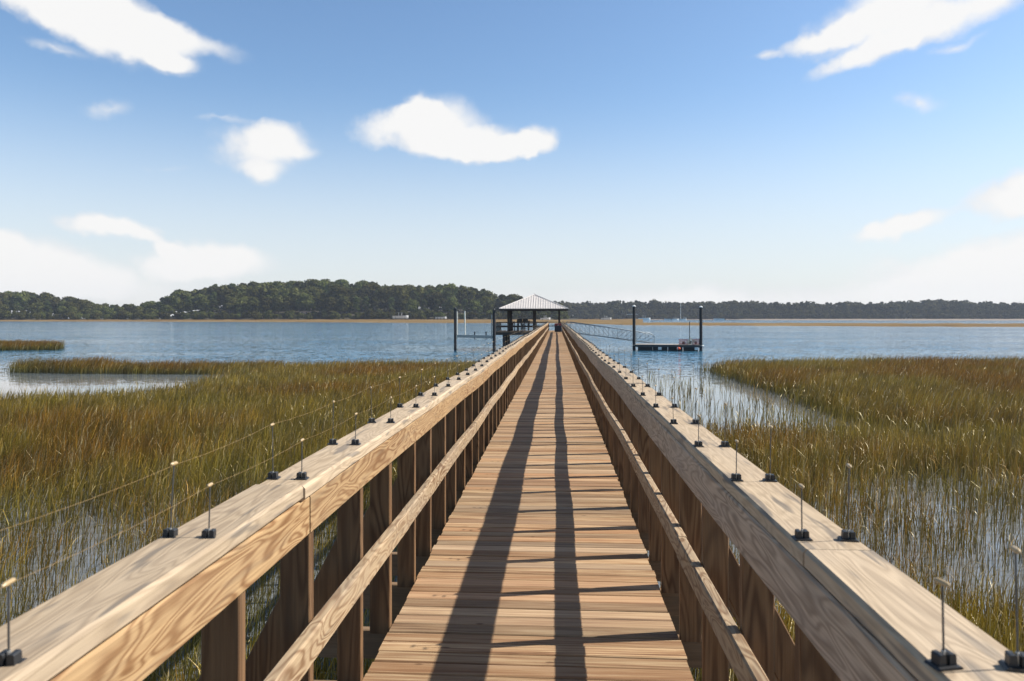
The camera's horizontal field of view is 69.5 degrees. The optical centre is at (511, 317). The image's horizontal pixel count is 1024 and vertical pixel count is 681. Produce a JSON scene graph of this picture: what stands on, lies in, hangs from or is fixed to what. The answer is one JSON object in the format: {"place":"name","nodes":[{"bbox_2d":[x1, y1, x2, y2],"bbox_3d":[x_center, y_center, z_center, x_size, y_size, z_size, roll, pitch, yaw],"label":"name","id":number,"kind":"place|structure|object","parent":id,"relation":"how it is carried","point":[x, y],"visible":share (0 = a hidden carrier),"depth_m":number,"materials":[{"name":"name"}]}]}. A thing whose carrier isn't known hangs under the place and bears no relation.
{"place":"outdoors","nodes":[
{"label":"outdoors","id":0,"kind":"place"},
{"bbox_2d":[0,307,577,319],"bbox_3d":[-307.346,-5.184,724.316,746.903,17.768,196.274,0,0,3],"label":"hill","id":1,"kind":"structure","parent":0,"point":[297,312],"depth_m":651.86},
{"bbox_2d":[13,295,23,311],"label":"pine tree","id":2,"kind":"object","parent":1,"relation":"on","point":[18,300],"visible":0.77,"depth_m":681.32,"materials":[{"name":"green plant"}]},
{"bbox_2d":[7,292,30,310],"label":"oak tree","id":3,"kind":"object","parent":1,"relation":"on","point":[24,296],"visible":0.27,"depth_m":703.69,"materials":[{"name":"green plant"}]},
{"bbox_2d":[35,293,55,306],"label":"oak tree","id":4,"kind":"object","parent":1,"relation":"on","point":[42,298],"visible":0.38,"depth_m":709.00,"materials":[{"name":"green plant"}]},
{"bbox_2d":[48,297,59,314],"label":"oak tree","id":5,"kind":"object","parent":1,"relation":"on","point":[54,301],"visible":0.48,"depth_m":705.20,"materials":[{"name":"green plant"}]},
{"bbox_2d":[55,306,66,318],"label":"oak tree","id":6,"kind":"object","parent":1,"relation":"on","point":[60,310],"visible":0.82,"depth_m":653.23,"materials":[{"name":"green plant"}]},
{"bbox_2d":[61,301,79,312],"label":"oak tree","id":7,"kind":"object","parent":1,"relation":"on","point":[68,304],"visible":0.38,"depth_m":678.35,"materials":[{"name":"green plant"}]},
{"bbox_2d":[71,298,89,308],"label":"oak tree","id":8,"kind":"object","parent":1,"relation":"on","point":[78,302],"visible":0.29,"depth_m":698.72,"materials":[{"name":"green plant"}]},
{"bbox_2d":[116,310,126,319],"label":"thicket tree","id":9,"kind":"object","parent":1,"relation":"on","point":[121,315],"visible":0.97,"depth_m":647.25,"materials":[{"name":"green plant"}]},
{"bbox_2d":[144,303,157,313],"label":"oak tree","id":10,"kind":"object","parent":1,"relation":"on","point":[149,306],"visible":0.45,"depth_m":676.68,"materials":[{"name":"green plant"}]},
{"bbox_2d":[161,305,174,314],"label":"oak tree","id":11,"kind":"object","parent":1,"relation":"on","point":[166,308],"visible":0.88,"depth_m":658.13,"materials":[{"name":"green plant"}]},
{"bbox_2d":[167,291,194,309],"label":"oak tree","id":12,"kind":"object","parent":1,"relation":"on","point":[180,296],"visible":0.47,"depth_m":697.84,"materials":[{"name":"green plant"}]},
{"bbox_2d":[184,303,194,313],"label":"pine tree","id":13,"kind":"object","parent":1,"relation":"on","point":[190,308],"visible":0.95,"depth_m":653.42,"materials":[{"name":"green plant"}]},
{"bbox_2d":[189,287,210,301],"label":"oak tree","id":14,"kind":"object","parent":1,"relation":"on","point":[203,291],"visible":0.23,"depth_m":708.59,"materials":[{"name":"green plant"}]},
{"bbox_2d":[191,293,210,310],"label":"oak tree","id":15,"kind":"object","parent":1,"relation":"on","point":[199,296],"visible":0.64,"depth_m":682.70,"materials":[{"name":"green plant"}]},
{"bbox_2d":[196,299,206,311],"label":"pine tree","id":16,"kind":"object","parent":1,"relation":"on","point":[200,302],"visible":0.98,"depth_m":656.71,"materials":[{"name":"green plant"}]},
{"bbox_2d":[216,288,237,309],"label":"oak tree","id":17,"kind":"object","parent":1,"relation":"on","point":[223,297],"visible":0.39,"depth_m":674.43,"materials":[{"name":"green plant"}]},
{"bbox_2d":[222,296,237,313],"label":"oak tree","id":18,"kind":"object","parent":1,"relation":"on","point":[229,303],"visible":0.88,"depth_m":659.87,"materials":[{"name":"green plant"}]},
{"bbox_2d":[227,286,249,298],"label":"oak tree","id":19,"kind":"object","parent":1,"relation":"on","point":[239,289],"visible":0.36,"depth_m":681.20,"materials":[{"name":"green plant"}]},
{"bbox_2d":[234,296,252,312],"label":"oak tree","id":20,"kind":"object","parent":1,"relation":"on","point":[242,305],"visible":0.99,"depth_m":653.26,"materials":[{"name":"green plant"}]},
{"bbox_2d":[237,287,258,298],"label":"oak tree","id":21,"kind":"object","parent":1,"relation":"on","point":[252,292],"visible":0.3,"depth_m":678.99,"materials":[{"name":"green plant"}]},
{"bbox_2d":[252,282,271,292],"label":"oak tree","id":22,"kind":"object","parent":1,"relation":"on","point":[261,285],"visible":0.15,"depth_m":697.42,"materials":[{"name":"green plant"}]},
{"bbox_2d":[259,287,279,312],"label":"oak tree","id":23,"kind":"object","parent":1,"relation":"on","point":[271,293],"visible":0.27,"depth_m":678.06,"materials":[{"name":"green plant"}]},
{"bbox_2d":[265,281,285,289],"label":"oak tree","id":24,"kind":"object","parent":1,"relation":"on","point":[278,285],"visible":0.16,"depth_m":703.42,"materials":[{"name":"green plant"}]},
{"bbox_2d":[270,295,283,313],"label":"oak tree","id":25,"kind":"object","parent":1,"relation":"on","point":[277,302],"visible":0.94,"depth_m":658.55,"materials":[{"name":"green plant"}]},
{"bbox_2d":[275,287,302,305],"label":"oak tree","id":26,"kind":"object","parent":1,"relation":"on","point":[293,293],"visible":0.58,"depth_m":668.03,"materials":[{"name":"green plant"}]},
{"bbox_2d":[294,293,315,310],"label":"oak tree","id":27,"kind":"object","parent":1,"relation":"on","point":[305,301],"visible":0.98,"depth_m":658.62,"materials":[{"name":"green plant"}]},
{"bbox_2d":[299,279,320,290],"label":"oak tree","id":28,"kind":"object","parent":1,"relation":"on","point":[308,283],"visible":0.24,"depth_m":703.16,"materials":[{"name":"green plant"}]},
{"bbox_2d":[300,285,325,307],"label":"oak tree","id":29,"kind":"object","parent":1,"relation":"on","point":[314,292],"visible":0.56,"depth_m":673.57,"materials":[{"name":"green plant"}]},
{"bbox_2d":[315,281,327,296],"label":"oak tree","id":30,"kind":"object","parent":1,"relation":"on","point":[322,284],"visible":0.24,"depth_m":703.14,"materials":[{"name":"green plant"}]},
{"bbox_2d":[326,285,352,312],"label":"oak tree","id":31,"kind":"object","parent":1,"relation":"on","point":[337,292],"visible":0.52,"depth_m":675.03,"materials":[{"name":"green plant"}]},
{"bbox_2d":[335,279,349,287],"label":"oak tree","id":32,"kind":"object","parent":1,"relation":"on","point":[342,282],"visible":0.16,"depth_m":734.74,"materials":[{"name":"green plant"}]},
{"bbox_2d":[344,288,363,312],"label":"oak tree","id":33,"kind":"object","parent":1,"relation":"on","point":[354,292],"visible":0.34,"depth_m":680.21,"materials":[{"name":"green plant"}]},
{"bbox_2d":[351,280,367,288],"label":"oak tree","id":34,"kind":"object","parent":1,"relation":"on","point":[362,282],"visible":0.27,"depth_m":733.37,"materials":[{"name":"green plant"}]},
{"bbox_2d":[364,308,375,318],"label":"thicket tree","id":35,"kind":"object","parent":1,"relation":"on","point":[370,313],"visible":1,"depth_m":645.83,"materials":[{"name":"green plant"}]},
{"bbox_2d":[361,282,379,303],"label":"oak tree","id":36,"kind":"object","parent":1,"relation":"on","point":[370,289],"visible":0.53,"depth_m":702.33,"materials":[{"name":"green plant"}]},
{"bbox_2d":[371,287,394,311],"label":"oak tree","id":37,"kind":"object","parent":1,"relation":"on","point":[385,294],"visible":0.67,"depth_m":678.43,"materials":[{"name":"green plant"}]},
{"bbox_2d":[387,297,394,310],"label":"pine tree","id":38,"kind":"object","parent":1,"relation":"on","point":[391,300],"visible":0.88,"depth_m":659.47,"materials":[{"name":"green plant"}]},
{"bbox_2d":[396,299,404,311],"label":"pine tree","id":39,"kind":"object","parent":1,"relation":"on","point":[401,303],"visible":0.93,"depth_m":664.17,"materials":[{"name":"green plant"}]},
{"bbox_2d":[392,289,412,310],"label":"oak tree","id":40,"kind":"object","parent":1,"relation":"on","point":[403,295],"visible":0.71,"depth_m":672.15,"materials":[{"name":"green plant"}]},
{"bbox_2d":[398,284,414,309],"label":"oak tree","id":41,"kind":"object","parent":1,"relation":"on","point":[407,287],"visible":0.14,"depth_m":704.30,"materials":[{"name":"green plant"}]},
{"bbox_2d":[404,299,418,312],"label":"oak tree","id":42,"kind":"object","parent":1,"relation":"on","point":[412,305],"visible":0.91,"depth_m":651.94,"materials":[{"name":"green plant"}]},
{"bbox_2d":[409,286,426,306],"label":"oak tree","id":43,"kind":"object","parent":1,"relation":"on","point":[420,290],"visible":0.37,"depth_m":696.50,"materials":[{"name":"green plant"}]},
{"bbox_2d":[419,300,427,311],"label":"pine tree","id":44,"kind":"object","parent":1,"relation":"on","point":[424,302],"visible":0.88,"depth_m":654.82,"materials":[{"name":"green plant"}]},
{"bbox_2d":[424,291,444,310],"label":"oak tree","id":45,"kind":"object","parent":1,"relation":"on","point":[432,297],"visible":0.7,"depth_m":678.83,"materials":[{"name":"green plant"}]},
{"bbox_2d":[432,299,440,311],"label":"pine tree","id":46,"kind":"object","parent":1,"relation":"on","point":[436,302],"visible":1,"depth_m":663.72,"materials":[{"name":"green plant"}]},
{"bbox_2d":[435,283,458,300],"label":"oak tree","id":47,"kind":"object","parent":1,"relation":"on","point":[448,288],"visible":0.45,"depth_m":698.02,"materials":[{"name":"green plant"}]},
{"bbox_2d":[441,298,461,311],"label":"oak tree","id":48,"kind":"object","parent":1,"relation":"on","point":[449,304],"visible":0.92,"depth_m":659.79,"materials":[{"name":"green plant"}]},
{"bbox_2d":[456,290,467,312],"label":"pine tree","id":49,"kind":"object","parent":1,"relation":"on","point":[460,295],"visible":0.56,"depth_m":680.79,"materials":[{"name":"green plant"}]},
{"bbox_2d":[461,299,468,312],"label":"pine tree","id":50,"kind":"object","parent":1,"relation":"on","point":[464,303],"visible":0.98,"depth_m":659.87,"materials":[{"name":"green plant"}]},
{"bbox_2d":[459,286,478,304],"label":"oak tree","id":51,"kind":"object","parent":1,"relation":"on","point":[465,290],"visible":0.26,"depth_m":703.51,"materials":[{"name":"green plant"}]},
{"bbox_2d":[466,300,482,312],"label":"oak tree","id":52,"kind":"object","parent":1,"relation":"on","point":[477,307],"visible":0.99,"depth_m":658.98,"materials":[{"name":"green plant"}]},
{"bbox_2d":[476,295,494,313],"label":"oak tree","id":53,"kind":"object","parent":1,"relation":"on","point":[484,300],"visible":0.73,"depth_m":671.27,"materials":[{"name":"green plant"}]},
{"bbox_2d":[475,290,497,308],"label":"oak tree","id":54,"kind":"object","parent":1,"relation":"on","point":[489,293],"visible":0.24,"depth_m":706.68,"materials":[{"name":"green plant"}]},
{"bbox_2d":[499,299,513,314],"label":"oak tree","id":55,"kind":"object","parent":1,"relation":"on","point":[506,301],"visible":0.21,"depth_m":672.32,"materials":[{"name":"green plant"}]},
{"bbox_2d":[505,293,522,301],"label":"oak tree","id":56,"kind":"object","parent":1,"relation":"on","point":[513,297],"visible":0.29,"depth_m":706.27,"materials":[{"name":"green plant"}]},
{"bbox_2d":[0,319,642,324],"bbox_3d":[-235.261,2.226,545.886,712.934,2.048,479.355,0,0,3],"label":"marsh bank","id":57,"kind":"structure","parent":0,"point":[610,322],"depth_m":545.50,"materials":[{"name":"plant"}]},
{"bbox_2d":[1,310,11,319],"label":"thicket tree","id":58,"kind":"object","parent":57,"relation":"on","point":[6,314],"visible":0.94,"depth_m":645.92,"materials":[{"name":"green plant"}]},
{"bbox_2d":[15,310,26,318],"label":"thicket tree","id":59,"kind":"object","parent":57,"relation":"on","point":[21,314],"visible":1,"depth_m":641.72,"materials":[{"name":"green plant"}]},
{"bbox_2d":[65,311,77,319],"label":"thicket tree","id":60,"kind":"object","parent":57,"relation":"on","point":[70,314],"visible":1,"depth_m":644.33,"materials":[{"name":"green plant"}]},
{"bbox_2d":[198,311,212,319],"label":"thicket tree","id":61,"kind":"object","parent":57,"relation":"on","point":[203,315],"visible":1,"depth_m":641.07,"materials":[{"name":"green plant"}]},
{"bbox_2d":[218,311,229,319],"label":"thicket tree","id":62,"kind":"object","parent":57,"relation":"on","point":[224,315],"visible":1,"depth_m":641.21,"materials":[{"name":"green plant"}]},
{"bbox_2d":[242,311,259,319],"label":"thicket tree","id":63,"kind":"object","parent":57,"relation":"on","point":[248,314],"visible":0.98,"depth_m":635.90,"materials":[{"name":"green plant"}]},
{"bbox_2d":[263,310,273,318],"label":"thicket tree","id":64,"kind":"object","parent":57,"relation":"on","point":[267,315],"visible":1,"depth_m":641.65,"materials":[{"name":"green plant"}]},
{"bbox_2d":[285,310,295,318],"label":"thicket tree","id":65,"kind":"object","parent":57,"relation":"on","point":[290,314],"visible":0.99,"depth_m":639.63,"materials":[{"name":"green plant"}]},
{"bbox_2d":[329,311,340,318],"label":"thicket tree","id":66,"kind":"object","parent":57,"relation":"on","point":[335,315],"visible":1,"depth_m":638.74,"materials":[{"name":"green plant"}]},
{"bbox_2d":[415,310,426,318],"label":"thicket tree","id":67,"kind":"object","parent":57,"relation":"on","point":[421,314],"visible":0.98,"depth_m":643.20,"materials":[{"name":"green plant"}]},
{"bbox_2d":[0,318,1023,680],"bbox_3d":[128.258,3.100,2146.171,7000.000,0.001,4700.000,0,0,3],"label":"water","id":68,"kind":"structure","parent":0,"point":[286,342],"depth_m":65.37,"materials":[{"name":"liquid"}]},
{"bbox_2d":[0,338,66,350],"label":"cordgrass","id":69,"kind":"object","parent":68,"relation":"in","point":[14,345],"visible":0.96,"depth_m":69.88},
{"bbox_2d":[2,354,289,374],"bbox_3d":[-20.963,2.575,42.301,16.873,1.149,5.396,0,0,3],"label":"cordgrass","id":70,"kind":"object","parent":68,"relation":"in","point":[76,365],"visible":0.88,"depth_m":41.01,"materials":[{"name":"plant"}]},
{"bbox_2d":[0,357,477,680],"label":"cordgrass","id":71,"kind":"object","parent":68,"relation":"in","point":[105,435],"visible":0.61,"depth_m":15.05,"materials":[{"name":"plant"}]},
{"bbox_2d":[144,622,374,680],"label":"cordgrass","id":72,"kind":"object","parent":68,"relation":"in","point":[324,675],"visible":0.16,"depth_m":5.41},
{"bbox_2d":[453,307,495,351],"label":"lift","id":73,"kind":"object","parent":68,"relation":"in","point":[474,336],"visible":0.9,"depth_m":68.93,"materials":[{"name":"grey metal"}]},
{"bbox_2d":[314,332,733,680],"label":"boardwalk","id":74,"kind":"structure","parent":68,"relation":"in","point":[537,564],"depth_m":3.81,"materials":[{"name":"brown wood"}]},
{"bbox_2d":[0,322,548,680],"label":"railing","id":75,"kind":"object","parent":74,"relation":"attached to","point":[143,613],"visible":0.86,"depth_m":2.15,"materials":[{"name":"brown wood"}]},
{"bbox_2d":[0,578,26,666],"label":"wire clip","id":76,"kind":"object","parent":75,"relation":"attached to","point":[8,657],"visible":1,"depth_m":0.95,"materials":[{"name":"black plastic"}]},
{"bbox_2d":[158,461,177,538],"bbox_3d":[-0.696,0.373,1.513,0.037,0.154,0.027,2,-3,5],"label":"wire clip","id":77,"kind":"object","parent":75,"relation":"attached to","point":[170,532],"visible":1,"depth_m":1.51,"materials":[{"name":"black plastic"}]},
{"bbox_2d":[199,482,215,538],"bbox_3d":[-0.617,0.394,1.506,0.037,0.112,0.027,1,-2,-3],"label":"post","id":78,"kind":"object","parent":75,"relation":"attached to","point":[208,533],"visible":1,"depth_m":1.50,"materials":[{"name":"black plastic"}]},
{"bbox_2d":[266,423,280,478],"bbox_3d":[-0.667,0.371,2.058,0.037,0.154,0.027,-1,0,3],"label":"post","id":79,"kind":"object","parent":75,"relation":"attached to","point":[272,474],"visible":1,"depth_m":2.06,"materials":[{"name":"black plastic"}]},
{"bbox_2d":[294,438,308,479],"bbox_3d":[-0.584,0.392,2.053,0.037,0.112,0.027,1,1,2],"label":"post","id":80,"kind":"object","parent":75,"relation":"attached to","point":[301,475],"visible":1,"depth_m":2.05,"materials":[{"name":"black plastic"}]},
{"bbox_2d":[327,401,337,444],"bbox_3d":[-0.632,0.371,2.610,0.037,0.154,0.027,1,-1,-9],"label":"wire clip","id":81,"kind":"object","parent":75,"relation":"attached to","point":[332,441],"visible":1,"depth_m":2.60,"materials":[{"name":"black plastic"}]},
{"bbox_2d":[350,412,360,444],"bbox_3d":[-0.551,0.392,2.604,0.037,0.112,0.027,1,0,1],"label":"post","id":82,"kind":"object","parent":75,"relation":"attached to","point":[354,442],"visible":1,"depth_m":2.60,"materials":[{"name":"black plastic"}]},
{"label":"wire clip","id":83,"kind":"object","parent":75,"relation":"attached to","visible":0},
{"bbox_2d":[0,327,536,588],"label":"strung wire","id":84,"kind":"object","parent":83,"relation":"attached to","point":[183,500],"visible":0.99,"depth_m":1.32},
{"label":"wire clip","id":85,"kind":"object","parent":75,"relation":"attached to","visible":0},
{"bbox_2d":[0,328,528,530],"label":"strung wire","id":86,"kind":"object","parent":85,"relation":"attached to","point":[192,458],"visible":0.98,"depth_m":1.47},
{"bbox_2d":[554,323,561,331],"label":"dock box","id":87,"kind":"object","parent":74,"relation":"on","point":[558,327],"visible":0.89,"depth_m":68.45,"materials":[{"name":"blue plastic"}]},
{"bbox_2d":[561,323,1023,680],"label":"railing","id":88,"kind":"object","parent":74,"relation":"attached to","point":[858,611],"visible":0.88,"depth_m":2.07,"materials":[{"name":"brown wood"}]},
{"bbox_2d":[692,414,703,446],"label":"wire clip","id":89,"kind":"object","parent":88,"relation":"on","point":[698,443],"visible":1,"depth_m":2.60,"materials":[{"name":"black plastic"}]},
{"bbox_2d":[719,403,729,446],"bbox_3d":[0.749,0.377,2.595,0.037,0.154,0.027,0,3,2],"label":"wire clip","id":90,"kind":"object","parent":88,"relation":"on","point":[724,443],"visible":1,"depth_m":2.59,"materials":[{"name":"black plastic"}]},
{"bbox_2d":[729,440,742,480],"bbox_3d":[0.625,0.397,2.055,0.037,0.112,0.027,1,-1,4],"label":"wire clip","id":91,"kind":"object","parent":88,"relation":"on","point":[736,476],"visible":1,"depth_m":2.05,"materials":[{"name":"black plastic"}]},
{"bbox_2d":[762,425,776,481],"bbox_3d":[0.716,0.376,2.046,0.037,0.154,0.027,1,2,9],"label":"wire clip","id":92,"kind":"object","parent":88,"relation":"on","point":[769,477],"visible":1,"depth_m":2.04,"materials":[{"name":"black plastic"}]},
{"bbox_2d":[791,483,812,540],"bbox_3d":[0.589,0.395,1.502,0.037,0.112,0.027,-1,2,3],"label":"wire clip","id":93,"kind":"object","parent":88,"relation":"on","point":[802,535],"visible":1,"depth_m":1.50,"materials":[{"name":"black plastic"}]},
{"bbox_2d":[837,463,858,541],"bbox_3d":[0.682,0.373,1.497,0.037,0.154,0.027,0,1,11],"label":"wire clip","id":94,"kind":"object","parent":88,"relation":"on","point":[849,535],"visible":1,"depth_m":1.50,"materials":[{"name":"black plastic"}]},
{"bbox_2d":[924,577,963,671],"bbox_3d":[0.556,0.394,0.953,0.037,0.112,0.027,-2,1,-10],"label":"wire clip","id":95,"kind":"object","parent":88,"relation":"on","point":[944,659],"visible":1,"depth_m":0.95,"materials":[{"name":"black plastic"}]},
{"bbox_2d":[998,545,1023,671],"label":"wire clip","id":96,"kind":"object","parent":88,"relation":"on","point":[1012,661],"visible":1,"depth_m":0.95,"materials":[{"name":"black plastic"}]},
{"bbox_2d":[496,293,567,346],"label":"gazebo","id":97,"kind":"object","parent":68,"relation":"in","point":[534,302],"visible":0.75,"depth_m":70.09,"materials":[{"name":"metal"}]},
{"bbox_2d":[632,305,635,349],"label":"piling","id":98,"kind":"object","parent":68,"relation":"in","point":[634,325],"visible":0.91,"depth_m":69.52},
{"bbox_2d":[635,343,703,350],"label":"floating dock","id":99,"kind":"object","parent":68,"relation":"on","point":[663,347],"visible":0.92,"depth_m":68.75,"materials":[{"name":"grey wood"}]},
{"bbox_2d":[566,322,654,342],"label":"gangway","id":100,"kind":"object","parent":99,"relation":"on","point":[583,333],"visible":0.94,"depth_m":70.92,"materials":[{"name":"grey metal"}]},
{"bbox_2d":[699,306,702,350],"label":"piling","id":101,"kind":"object","parent":68,"relation":"in","point":[700,330],"visible":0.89,"depth_m":68.14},
{"bbox_2d":[621,322,1023,326],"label":"marsh islet","id":102,"kind":"object","parent":68,"relation":"in","point":[868,324],"visible":0.95,"depth_m":282.33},
{"bbox_2d":[641,368,1023,680],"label":"cordgrass","id":103,"kind":"object","parent":68,"relation":"in","point":[922,455],"visible":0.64,"depth_m":13.24,"materials":[{"name":"plant"}]},
{"bbox_2d":[693,353,1023,436],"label":"cordgrass","id":104,"kind":"object","parent":68,"relation":"in","point":[984,389],"visible":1,"depth_m":28.27,"materials":[{"name":"plant"}]},
{"bbox_2d":[696,549,1023,680],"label":"cordgrass","id":105,"kind":"object","parent":68,"relation":"in","point":[1011,647],"visible":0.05,"depth_m":6.44,"materials":[{"name":"plant"}]},
{"bbox_2d":[0,0,1023,315],"label":"sky","id":106,"kind":"structure","parent":0,"point":[572,151],"materials":[{"name":"blue"}]},
{"bbox_2d":[650,319,1023,320],"bbox_3d":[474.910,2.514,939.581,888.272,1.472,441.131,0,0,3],"label":"shore flat","id":107,"kind":"structure","parent":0,"point":[877,319],"depth_m":902.66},
{"bbox_3d":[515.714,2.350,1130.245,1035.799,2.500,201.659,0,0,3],"label":"far shore","id":108,"kind":"structure","parent":0,"visible":0},
{"bbox_2d":[549,298,1023,318],"bbox_3d":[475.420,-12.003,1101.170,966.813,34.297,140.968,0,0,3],"label":"woods","id":109,"kind":"object","parent":108,"relation":"on","point":[910,309],"visible":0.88,"depth_m":1085.03,"materials":[{"name":"green plant"}]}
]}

